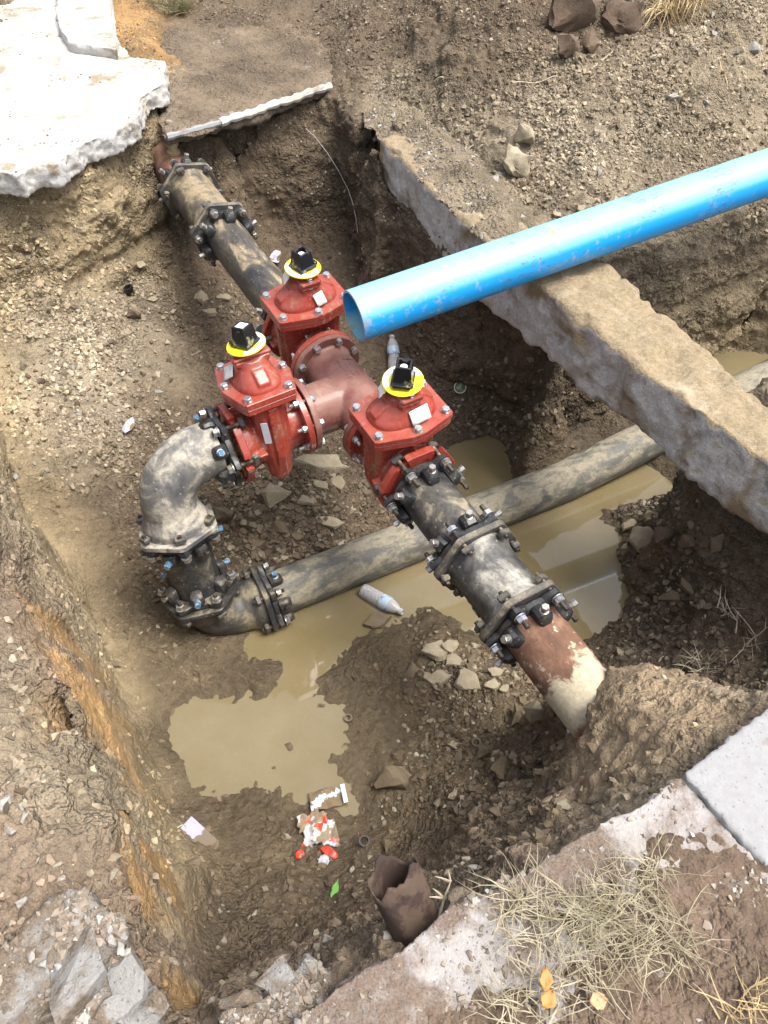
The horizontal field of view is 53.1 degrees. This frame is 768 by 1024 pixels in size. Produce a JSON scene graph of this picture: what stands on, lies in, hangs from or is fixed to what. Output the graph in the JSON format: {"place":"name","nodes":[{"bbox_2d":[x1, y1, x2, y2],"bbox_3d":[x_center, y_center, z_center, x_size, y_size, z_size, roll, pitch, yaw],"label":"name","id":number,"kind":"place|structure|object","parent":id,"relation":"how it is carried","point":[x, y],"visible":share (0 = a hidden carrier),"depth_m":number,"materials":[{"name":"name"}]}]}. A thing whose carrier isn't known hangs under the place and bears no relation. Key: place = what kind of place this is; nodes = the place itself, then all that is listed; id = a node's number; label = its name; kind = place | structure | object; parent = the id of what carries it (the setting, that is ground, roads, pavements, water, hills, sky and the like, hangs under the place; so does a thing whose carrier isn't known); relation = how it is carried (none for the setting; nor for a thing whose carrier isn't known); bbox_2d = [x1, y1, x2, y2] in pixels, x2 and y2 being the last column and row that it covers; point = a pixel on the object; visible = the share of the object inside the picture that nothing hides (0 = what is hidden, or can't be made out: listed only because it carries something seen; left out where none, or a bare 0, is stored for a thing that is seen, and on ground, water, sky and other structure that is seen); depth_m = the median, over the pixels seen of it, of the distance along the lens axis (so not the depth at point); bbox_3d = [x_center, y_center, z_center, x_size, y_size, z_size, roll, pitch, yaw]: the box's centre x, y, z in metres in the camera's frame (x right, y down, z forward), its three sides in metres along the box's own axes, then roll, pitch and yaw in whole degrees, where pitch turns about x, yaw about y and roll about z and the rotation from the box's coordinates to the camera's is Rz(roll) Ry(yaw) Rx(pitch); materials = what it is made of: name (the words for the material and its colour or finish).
{"place":"outdoors","nodes":[
{"label":"outdoors","id":0,"kind":"place"},
{"bbox_2d":[207,218,287,321],"bbox_3d":[-0.698,-1.293,4.177,0.230,0.230,1.002,-23,56,-19],"label":"straight pipe","id":1,"kind":"object","parent":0,"point":[249,266],"visible":0.56,"depth_m":4.11,"materials":[{"name":"metal"}]},
{"bbox_2d":[157,153,257,269],"bbox_3d":[-1.053,-1.783,4.551,0.378,0.380,0.737,-23,56,-19],"label":"coupling sleeve","id":2,"kind":"object","parent":1,"relation":"attached to","point":[189,190],"visible":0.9,"depth_m":4.45,"materials":[{"name":"black metal"}]},
{"bbox_2d":[255,245,349,377],"bbox_3d":[-0.401,-0.978,3.738,0.382,0.747,0.458,-25,57,-18],"label":"gate valve","id":3,"kind":"object","parent":1,"relation":"attached to","point":[306,298],"visible":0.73,"depth_m":3.55,"materials":[{"name":"metal"}]},
{"bbox_2d":[288,327,377,463],"bbox_3d":[-0.228,-0.509,3.575,0.514,0.343,0.680,-23,56,-19],"label":"pipe tee","id":4,"kind":"object","parent":3,"relation":"attached to","point":[333,381],"visible":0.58,"depth_m":3.49,"materials":[{"name":"metal"}]},
{"bbox_2d":[193,320,316,488],"bbox_3d":[-0.599,-0.461,3.343,0.458,0.747,0.382,-24,45,-18],"label":"gate valve","id":5,"kind":"object","parent":4,"relation":"attached to","point":[258,424],"visible":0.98,"depth_m":3.27,"materials":[{"name":"metal"}]},
{"bbox_2d":[346,358,468,529],"bbox_3d":[0.100,-0.295,3.217,0.382,0.747,0.465,-23,56,-19],"label":"gate valve","id":6,"kind":"object","parent":4,"relation":"attached to","point":[401,416],"visible":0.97,"depth_m":3.13,"materials":[{"name":"metal"}]},
{"bbox_2d":[396,462,482,555],"bbox_3d":[0.262,0.034,3.165,0.230,0.230,0.486,-23,56,-19],"label":"short pipe","id":7,"kind":"object","parent":6,"relation":"attached to","point":[431,511],"visible":0.52,"depth_m":3.10,"materials":[{"name":"black metal"}]},
{"bbox_2d":[0,0,767,1023],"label":"ground","id":8,"kind":"structure","parent":0,"point":[620,710],"depth_m":3.89,"materials":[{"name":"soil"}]},
{"bbox_2d":[0,795,11,811],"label":"stone","id":9,"kind":"object","parent":8,"relation":"on","point":[5,799],"visible":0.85,"depth_m":1.86,"materials":[{"name":"white stone"}]},
{"bbox_2d":[0,887,165,1023],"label":"concrete slab","id":10,"kind":"structure","parent":8,"relation":"on","point":[19,985],"depth_m":1.60,"materials":[{"name":"concrete"}]},
{"bbox_2d":[36,1006,53,1023],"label":"concrete chunk","id":11,"kind":"object","parent":10,"relation":"on","point":[46,1017],"visible":0.54,"depth_m":1.52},
{"bbox_2d":[0,887,131,1023],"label":"grit","id":12,"kind":"object","parent":10,"relation":"on","point":[73,928],"visible":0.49,"depth_m":1.64,"materials":[{"name":"gravel"}]},
{"bbox_2d":[99,940,116,963],"bbox_3d":[-0.596,0.941,1.618,0.045,0.055,0.100,35,57,19],"label":"concrete chunk","id":13,"kind":"object","parent":12,"relation":"on","point":[107,951],"visible":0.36,"depth_m":1.61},
{"bbox_2d":[49,925,107,1023],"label":"concrete chunk","id":14,"kind":"object","parent":10,"relation":"on","point":[79,977],"visible":0.91,"depth_m":1.56,"materials":[{"name":"concrete"}]},
{"bbox_2d":[91,994,130,1023],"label":"concrete chunk","id":15,"kind":"object","parent":10,"relation":"on","point":[113,1009],"visible":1,"depth_m":1.53,"materials":[{"name":"concrete"}]},
{"bbox_2d":[107,953,151,1023],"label":"concrete chunk","id":16,"kind":"object","parent":10,"relation":"on","point":[128,978],"visible":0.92,"depth_m":1.57,"materials":[{"name":"concrete"}]},
{"bbox_2d":[116,985,169,1023],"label":"concrete chunk","id":17,"kind":"object","parent":10,"relation":"on","point":[152,1006],"visible":1,"depth_m":1.53,"materials":[{"name":"concrete"}]},
{"bbox_2d":[0,0,169,197],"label":"concrete slab","id":18,"kind":"structure","parent":8,"relation":"on","point":[119,95],"depth_m":4.57,"materials":[{"name":"concrete"}]},
{"bbox_2d":[0,1,160,172],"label":"grit","id":19,"kind":"object","parent":18,"relation":"on","point":[49,85],"visible":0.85,"depth_m":4.76,"materials":[{"name":"gravel"}]},
{"bbox_2d":[55,0,119,59],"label":"concrete block","id":20,"kind":"structure","parent":18,"relation":"on","point":[86,27],"depth_m":5.24,"materials":[{"name":"concrete"}]},
{"bbox_2d":[121,417,136,432],"bbox_3d":[-1.427,-0.486,4.301,0.051,0.021,0.111,32,58,-5],"label":"plastic scrap","id":21,"kind":"object","parent":8,"relation":"on","point":[129,424],"visible":1,"depth_m":4.30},
{"bbox_2d":[127,308,140,318],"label":"stone","id":22,"kind":"object","parent":8,"relation":"on","point":[133,314],"visible":1,"depth_m":4.58,"materials":[{"name":"stone"}]},
{"bbox_2d":[153,140,184,183],"bbox_3d":[-1.355,-2.241,4.825,0.238,0.358,0.800,-23,56,-19],"label":"rusty pipe","id":23,"kind":"object","parent":8,"relation":"on","point":[163,154],"visible":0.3,"depth_m":4.72,"materials":[{"name":"brown metal"}]},
{"bbox_2d":[136,0,204,21],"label":"weed clump","id":24,"kind":"object","parent":8,"relation":"on","point":[179,5],"visible":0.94,"depth_m":5.99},
{"bbox_2d":[181,816,216,845],"bbox_3d":[-0.763,1.325,3.129,0.155,0.017,0.090,30,56,24],"label":"card packet","id":25,"kind":"object","parent":8,"relation":"on","point":[192,827],"visible":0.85,"depth_m":3.13},
{"bbox_2d":[194,290,208,304],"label":"stone","id":26,"kind":"object","parent":8,"relation":"on","point":[200,296],"visible":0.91,"depth_m":4.90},
{"bbox_2d":[214,507,235,522],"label":"stone","id":27,"kind":"object","parent":8,"relation":"on","point":[222,515],"visible":0.95,"depth_m":4.11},
{"bbox_2d":[158,556,294,635],"bbox_3d":[-0.782,0.459,3.840,0.586,0.496,0.378,-21,39,-17],"label":"pipe elbow","id":28,"kind":"object","parent":8,"relation":"on","point":[246,602],"visible":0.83,"depth_m":3.76,"materials":[{"name":"metal"}]},
{"bbox_2d":[160,540,219,601],"bbox_3d":[-0.914,0.226,3.604,0.230,0.523,0.230,-23,40,-19],"label":"riser pipe","id":29,"kind":"object","parent":28,"relation":"on","point":[195,574],"visible":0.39,"depth_m":3.55,"materials":[{"name":"black metal"}]},
{"bbox_2d":[136,422,226,569],"bbox_3d":[-0.921,-0.077,3.398,0.461,0.562,0.380,-23,40,-19],"label":"pipe elbow","id":30,"kind":"object","parent":29,"relation":"on","point":[175,520],"visible":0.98,"depth_m":3.29,"materials":[{"name":"metal"}]},
{"bbox_2d":[162,32,332,145],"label":"gutter slab","id":31,"kind":"structure","parent":8,"relation":"on","point":[261,113],"depth_m":4.84,"materials":[{"name":"concrete"}]},
{"bbox_2d":[158,21,332,136],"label":"topsoil","id":32,"kind":"structure","parent":31,"relation":"on","point":[247,56],"depth_m":5.27,"materials":[{"name":"soil"}]},
{"bbox_2d":[214,968,333,1023],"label":"broken slab","id":33,"kind":"structure","parent":8,"relation":"on","point":[327,987],"depth_m":1.53,"materials":[{"name":"concrete"}]},
{"bbox_2d":[218,989,261,1008],"bbox_3d":[-0.287,0.970,1.530,0.085,0.045,0.026,-9,49,-8],"label":"concrete chunk","id":34,"kind":"object","parent":33,"relation":"on","point":[244,997],"visible":1,"depth_m":1.52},
{"bbox_2d":[218,960,329,1023],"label":"grit","id":35,"kind":"object","parent":33,"relation":"on","point":[316,987],"visible":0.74,"depth_m":1.53,"materials":[{"name":"gravel"}]},
{"bbox_2d":[255,955,294,993],"bbox_3d":[-0.219,0.940,1.545,0.072,0.043,0.048,-34,57,-26],"label":"concrete chunk","id":36,"kind":"object","parent":33,"relation":"on","point":[276,976],"visible":1,"depth_m":1.54,"materials":[{"name":"concrete"}]},
{"bbox_2d":[296,953,318,980],"bbox_3d":[-0.151,0.928,1.567,0.050,0.043,0.042,16,50,14],"label":"concrete chunk","id":37,"kind":"object","parent":33,"relation":"on","point":[307,967],"visible":1,"depth_m":1.56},
{"bbox_2d":[270,250,281,262],"bbox_3d":[-0.735,-1.745,5.237,0.071,0.040,0.108,29,61,-16],"label":"plastic scrap","id":38,"kind":"object","parent":8,"relation":"on","point":[275,255],"visible":0.97,"depth_m":5.23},
{"bbox_2d":[261,482,291,507],"bbox_3d":[-0.601,-0.097,4.106,0.167,0.092,0.136,19,51,16],"label":"stone","id":39,"kind":"object","parent":8,"relation":"on","point":[272,495],"visible":0.98,"depth_m":4.09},
{"bbox_2d":[269,520,287,533],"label":"stone","id":40,"kind":"object","parent":8,"relation":"on","point":[280,526],"visible":0.98,"depth_m":4.09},
{"bbox_2d":[297,495,316,504],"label":"stone","id":41,"kind":"object","parent":8,"relation":"on","point":[304,500],"visible":1,"depth_m":4.09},
{"bbox_2d":[296,808,339,847],"bbox_3d":[-0.281,1.316,3.162,0.170,0.062,0.175,-16,50,-10],"label":"snack wrapper","id":42,"kind":"object","parent":8,"relation":"on","point":[315,826],"visible":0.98,"depth_m":3.16,"materials":[{"name":"white plastic"}]},
{"bbox_2d":[292,454,349,473],"bbox_3d":[-0.351,-0.254,4.247,0.326,0.092,0.126,0,49,-18],"label":"stone","id":43,"kind":"object","parent":8,"relation":"on","point":[320,463],"visible":0.91,"depth_m":4.21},
{"bbox_2d":[313,479,328,490],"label":"stone","id":44,"kind":"object","parent":8,"relation":"on","point":[319,484],"visible":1,"depth_m":4.16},
{"bbox_2d":[317,854,329,868],"bbox_3d":[-0.241,1.385,3.046,0.049,0.014,0.050,11,49,19],"label":"plastic scrap","id":45,"kind":"object","parent":8,"relation":"on","point":[323,861],"visible":1,"depth_m":3.05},
{"bbox_2d":[320,846,337,858],"bbox_3d":[-0.217,1.366,3.080,0.086,0.017,0.033,21,52,25],"label":"wrapper scrap","id":46,"kind":"object","parent":8,"relation":"on","point":[329,852],"visible":1,"depth_m":3.08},
{"bbox_2d":[319,516,344,529],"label":"stone","id":47,"kind":"object","parent":8,"relation":"on","point":[334,523],"visible":1,"depth_m":4.12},
{"bbox_2d":[306,128,357,232],"bbox_3d":[-0.294,-2.240,5.153,0.138,0.478,0.609,-27,54,-22],"label":"wire","id":48,"kind":"object","parent":8,"relation":"on","point":[340,175],"visible":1,"depth_m":5.22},
{"bbox_2d":[329,475,344,492],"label":"stone","id":49,"kind":"object","parent":8,"relation":"on","point":[338,482],"visible":1,"depth_m":4.18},
{"bbox_2d":[9,90,731,822],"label":"shale flakes","id":50,"kind":"object","parent":8,"relation":"on","point":[637,610],"visible":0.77,"depth_m":4.11,"materials":[{"name":"stone"}]},
{"bbox_2d":[374,765,411,789],"bbox_3d":[0.039,1.145,3.295,0.159,0.129,0.095,6,49,5],"label":"stone","id":51,"kind":"object","parent":8,"relation":"on","point":[393,777],"visible":1,"depth_m":3.25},
{"bbox_2d":[387,334,399,368],"bbox_3d":[0.061,-1.011,4.926,0.090,0.080,0.255,-5,85,-4],"label":"water bottle","id":52,"kind":"object","parent":8,"relation":"on","point":[393,352],"visible":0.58,"depth_m":4.90,"materials":[{"name":"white plastic"}]},
{"bbox_2d":[367,854,438,946],"bbox_3d":[0.057,0.866,1.665,0.120,0.270,0.091,-27,18,-22],"label":"pipe","id":53,"kind":"object","parent":8,"relation":"on","point":[400,891],"visible":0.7,"depth_m":1.63,"materials":[{"name":"ceramic"}]},
{"bbox_2d":[406,661,419,678],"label":"stone","id":54,"kind":"object","parent":8,"relation":"on","point":[412,669],"visible":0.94,"depth_m":3.65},
{"bbox_2d":[167,436,672,816],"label":"puddle","id":55,"kind":"object","parent":8,"relation":"on","point":[223,746],"visible":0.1,"depth_m":3.88,"materials":[{"name":"liquid"}]},
{"bbox_2d":[308,784,347,810],"bbox_3d":[-0.241,1.231,3.306,0.161,0.031,0.086,-11,49,-9],"label":"foil wrapper","id":56,"kind":"object","parent":55,"relation":"on","point":[329,797],"visible":0.98,"depth_m":3.30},
{"bbox_2d":[363,612,391,629],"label":"stone","id":57,"kind":"object","parent":55,"relation":"on","point":[377,620],"visible":1,"depth_m":3.90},
{"bbox_2d":[359,584,403,614],"bbox_3d":[-0.008,0.462,3.983,0.259,0.081,0.081,27,54,25],"label":"water bottle","id":58,"kind":"object","parent":55,"relation":"on","point":[379,599],"visible":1,"depth_m":3.96,"materials":[{"name":"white plastic"}]},
{"bbox_2d":[421,640,447,661],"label":"stone","id":59,"kind":"object","parent":8,"relation":"on","point":[435,651],"visible":0.94,"depth_m":3.69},
{"bbox_2d":[428,670,452,684],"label":"stone","id":60,"kind":"object","parent":8,"relation":"on","point":[442,677],"visible":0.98,"depth_m":3.60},
{"bbox_2d":[441,639,458,653],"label":"stone","id":61,"kind":"object","parent":8,"relation":"on","point":[450,646],"visible":1,"depth_m":3.68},
{"bbox_2d":[445,653,461,665],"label":"stone","id":62,"kind":"object","parent":8,"relation":"on","point":[452,659],"visible":1,"depth_m":3.65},
{"bbox_2d":[444,886,471,910],"bbox_3d":[0.175,0.836,1.644,0.093,0.061,0.069,0,49,0],"label":"slab fragment","id":63,"kind":"object","parent":8,"relation":"on","point":[454,895],"visible":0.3,"depth_m":1.63,"materials":[{"name":"concrete"}]},
{"bbox_2d":[454,382,465,393],"bbox_3d":[0.475,-0.778,4.801,0.078,0.010,0.078,0,83,0],"label":"bottle lid","id":64,"kind":"object","parent":8,"relation":"on","point":[459,388],"visible":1,"depth_m":4.80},
{"bbox_2d":[454,667,480,690],"bbox_3d":[0.385,0.792,3.579,0.118,0.038,0.148,-30,64,-17],"label":"stone","id":65,"kind":"object","parent":8,"relation":"on","point":[466,679],"visible":1,"depth_m":3.57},
{"bbox_2d":[476,745,492,758],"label":"stone","id":66,"kind":"object","parent":8,"relation":"on","point":[483,751],"visible":0.98,"depth_m":3.27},
{"bbox_2d":[484,678,500,690],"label":"stone","id":67,"kind":"object","parent":8,"relation":"on","point":[493,684],"visible":1,"depth_m":3.54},
{"bbox_2d":[487,667,503,676],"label":"stone","id":68,"kind":"object","parent":8,"relation":"on","point":[495,672],"visible":0.99,"depth_m":3.60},
{"bbox_2d":[490,754,508,778],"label":"stone","id":69,"kind":"object","parent":8,"relation":"on","point":[499,767],"visible":1,"depth_m":3.04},
{"bbox_2d":[510,701,520,726],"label":"stone","id":70,"kind":"object","parent":8,"relation":"on","point":[516,715],"visible":0.92,"depth_m":3.37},
{"bbox_2d":[266,359,767,615],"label":"long pipe","id":71,"kind":"object","parent":8,"relation":"on","point":[323,575],"visible":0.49,"depth_m":4.25,"materials":[{"name":"metal"}]},
{"bbox_2d":[503,143,531,177],"bbox_3d":[0.744,-1.929,4.287,0.156,0.211,0.143,9,49,8],"label":"stone","id":72,"kind":"object","parent":8,"relation":"on","point":[516,162],"visible":0.94,"depth_m":4.24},
{"bbox_2d":[514,123,534,143],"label":"stone","id":73,"kind":"object","parent":8,"relation":"on","point":[524,133],"visible":1,"depth_m":4.28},
{"bbox_2d":[294,778,767,1023],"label":"concrete slab","id":74,"kind":"structure","parent":8,"relation":"on","point":[404,999],"depth_m":1.55,"materials":[{"name":"concrete"}]},
{"bbox_2d":[294,779,767,1023],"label":"grit","id":75,"kind":"object","parent":74,"relation":"on","point":[474,898],"visible":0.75,"depth_m":1.54,"materials":[{"name":"gravel"}]},
{"bbox_2d":[457,841,622,992],"bbox_3d":[0.300,0.800,1.532,0.336,0.114,0.261,29,54,23],"label":"dry grass tuft","id":76,"kind":"object","parent":74,"relation":"on","point":[512,911],"visible":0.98,"depth_m":1.55,"materials":[{"name":"plant"}]},
{"bbox_2d":[425,832,767,1023],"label":"topsoil","id":77,"kind":"structure","parent":74,"relation":"on","point":[745,942],"depth_m":1.52,"materials":[{"name":"soil"}]},
{"bbox_2d":[540,988,556,1009],"bbox_3d":[0.309,0.916,1.444,0.030,0.011,0.031,-7,49,-6],"label":"leaf","id":78,"kind":"object","parent":77,"relation":"on","point":[549,1001],"visible":1,"depth_m":1.44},
{"bbox_2d":[461,897,639,1023],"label":"dry grass tuft","id":79,"kind":"object","parent":77,"relation":"on","point":[512,1007],"visible":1,"depth_m":1.46,"materials":[{"name":"plant"}]},
{"bbox_2d":[539,964,553,991],"bbox_3d":[0.307,0.888,1.462,0.028,0.010,0.041,-20,51,-17],"label":"leaf","id":80,"kind":"object","parent":79,"relation":"on","point":[545,974],"visible":0.98,"depth_m":1.46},
{"bbox_2d":[589,992,608,1009],"bbox_3d":[0.402,0.917,1.441,0.030,0.010,0.030,31,55,24],"label":"leaf","id":81,"kind":"object","parent":77,"relation":"on","point":[596,1003],"visible":1,"depth_m":1.44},
{"bbox_2d":[687,957,767,1023],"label":"dry grass tuft","id":82,"kind":"object","parent":77,"relation":"on","point":[753,1002],"visible":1,"depth_m":1.44,"materials":[{"name":"plant"}]},
{"bbox_2d":[539,829,732,1019],"bbox_3d":[0.497,0.803,1.529,0.397,0.150,0.355,0,49,0],"label":"dry grass tuft","id":83,"kind":"object","parent":74,"relation":"on","point":[594,922],"visible":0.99,"depth_m":1.53,"materials":[{"name":"plant"}]},
{"bbox_2d":[523,700,543,722],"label":"stone","id":84,"kind":"object","parent":8,"relation":"on","point":[534,710],"visible":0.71,"depth_m":3.06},
{"bbox_2d":[505,606,605,740],"bbox_3d":[0.723,0.673,2.679,0.236,0.236,0.910,-23,56,-19],"label":"rusty pipe","id":85,"kind":"object","parent":8,"relation":"on","point":[561,665],"visible":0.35,"depth_m":2.67,"materials":[{"name":"metal"}]},
{"bbox_2d":[424,504,578,667],"bbox_3d":[0.442,0.284,2.975,0.384,0.382,0.568,-23,56,-19],"label":"coupling sleeve","id":86,"kind":"object","parent":85,"relation":"attached to","point":[491,578],"visible":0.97,"depth_m":2.88,"materials":[{"name":"black metal"}]},
{"bbox_2d":[557,33,579,58],"bbox_3d":[1.083,-2.728,4.507,0.134,0.157,0.124,-7,51,9],"label":"stone","id":87,"kind":"object","parent":8,"relation":"on","point":[568,45],"visible":0.91,"depth_m":4.47,"materials":[{"name":"stone"}]},
{"bbox_2d":[379,134,767,533],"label":"kerb","id":88,"kind":"structure","parent":8,"relation":"on","point":[613,341],"depth_m":3.39,"materials":[{"name":"concrete"}]},
{"bbox_2d":[342,78,536,237],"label":"topsoil","id":89,"kind":"structure","parent":88,"relation":"on","point":[497,224],"depth_m":4.25,"materials":[{"name":"soil"}]},
{"bbox_2d":[345,76,524,238],"bbox_3d":[0.168,-2.433,4.746,0.578,0.126,2.892,-14,50,-12],"label":"grit","id":90,"kind":"object","parent":89,"relation":"on","point":[429,152],"visible":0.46,"depth_m":4.36,"materials":[{"name":"gravel"}]},
{"bbox_2d":[343,148,767,341],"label":"blue pipe","id":91,"kind":"object","parent":88,"relation":"on","point":[387,304],"visible":1,"depth_m":3.45,"materials":[{"name":"plastic"}]},
{"bbox_2d":[546,0,600,33],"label":"stone","id":92,"kind":"object","parent":8,"relation":"on","point":[566,16],"visible":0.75,"depth_m":4.61,"materials":[{"name":"stone"}]},
{"bbox_2d":[579,25,599,53],"bbox_3d":[1.234,-2.831,4.620,0.086,0.142,0.125,-18,51,-15],"label":"stone","id":93,"kind":"object","parent":8,"relation":"on","point":[590,42],"visible":0.97,"depth_m":4.60,"materials":[{"name":"stone"}]},
{"bbox_2d":[601,0,644,34],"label":"stone","id":94,"kind":"object","parent":8,"relation":"on","point":[621,17],"visible":0.83,"depth_m":4.71,"materials":[{"name":"stone"}]},
{"bbox_2d":[621,519,636,531],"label":"stone","id":95,"kind":"object","parent":8,"relation":"on","point":[628,524],"visible":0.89,"depth_m":4.28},
{"bbox_2d":[629,526,654,552],"bbox_3d":[1.395,0.162,4.095,0.156,0.041,0.203,-22,68,-12],"label":"stone","id":96,"kind":"object","parent":8,"relation":"on","point":[640,536],"visible":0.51,"depth_m":4.09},
{"bbox_2d":[654,526,674,542],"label":"stone","id":97,"kind":"object","parent":8,"relation":"on","point":[663,534],"visible":0.83,"depth_m":3.69,"materials":[{"name":"stone"}]},
{"bbox_2d":[658,590,681,603],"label":"stone","id":98,"kind":"object","parent":8,"relation":"on","point":[669,596],"visible":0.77,"depth_m":3.67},
{"bbox_2d":[640,0,727,37],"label":"dry grass tuft","id":99,"kind":"object","parent":8,"relation":"on","point":[659,7],"visible":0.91,"depth_m":4.73,"materials":[{"name":"plant"}]},
{"bbox_2d":[678,534,695,547],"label":"stone","id":100,"kind":"object","parent":8,"relation":"on","point":[687,540],"visible":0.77,"depth_m":3.55,"materials":[{"name":"stone"}]},
{"bbox_2d":[680,578,694,595],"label":"stone","id":101,"kind":"object","parent":8,"relation":"on","point":[685,586],"visible":0.91,"depth_m":3.59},
{"bbox_2d":[674,641,725,676],"bbox_3d":[1.357,0.652,3.226,0.248,0.147,0.211,0,49,0],"label":"root tuft","id":102,"kind":"object","parent":8,"relation":"on","point":[706,663],"visible":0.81,"depth_m":3.27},
{"bbox_2d":[710,534,724,552],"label":"stone","id":103,"kind":"object","parent":8,"relation":"on","point":[717,543],"visible":1,"depth_m":3.42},
{"bbox_2d":[681,708,767,865],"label":"concrete slab","id":104,"kind":"structure","parent":8,"relation":"on","point":[727,782],"depth_m":1.75,"materials":[{"name":"concrete"}]},
{"bbox_2d":[714,351,767,375],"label":"trench water","id":105,"kind":"structure","parent":8,"relation":"on","point":[733,363],"depth_m":5.11,"materials":[{"name":"liquid"}]},
{"bbox_2d":[716,584,767,668],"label":"root tuft","id":106,"kind":"object","parent":8,"relation":"on","point":[728,614],"visible":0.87,"depth_m":3.26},
{"bbox_2d":[748,41,760,53],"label":"stone","id":107,"kind":"object","parent":8,"relation":"on","point":[754,47],"visible":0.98,"depth_m":4.73,"materials":[{"name":"white stone"}]},
{"bbox_2d":[430,871,451,917],"bbox_3d":[0.127,0.832,1.664,0.071,0.059,0.071,-26,53,-21],"label":"bare twig","id":108,"kind":"object","parent":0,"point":[444,897],"visible":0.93,"depth_m":1.65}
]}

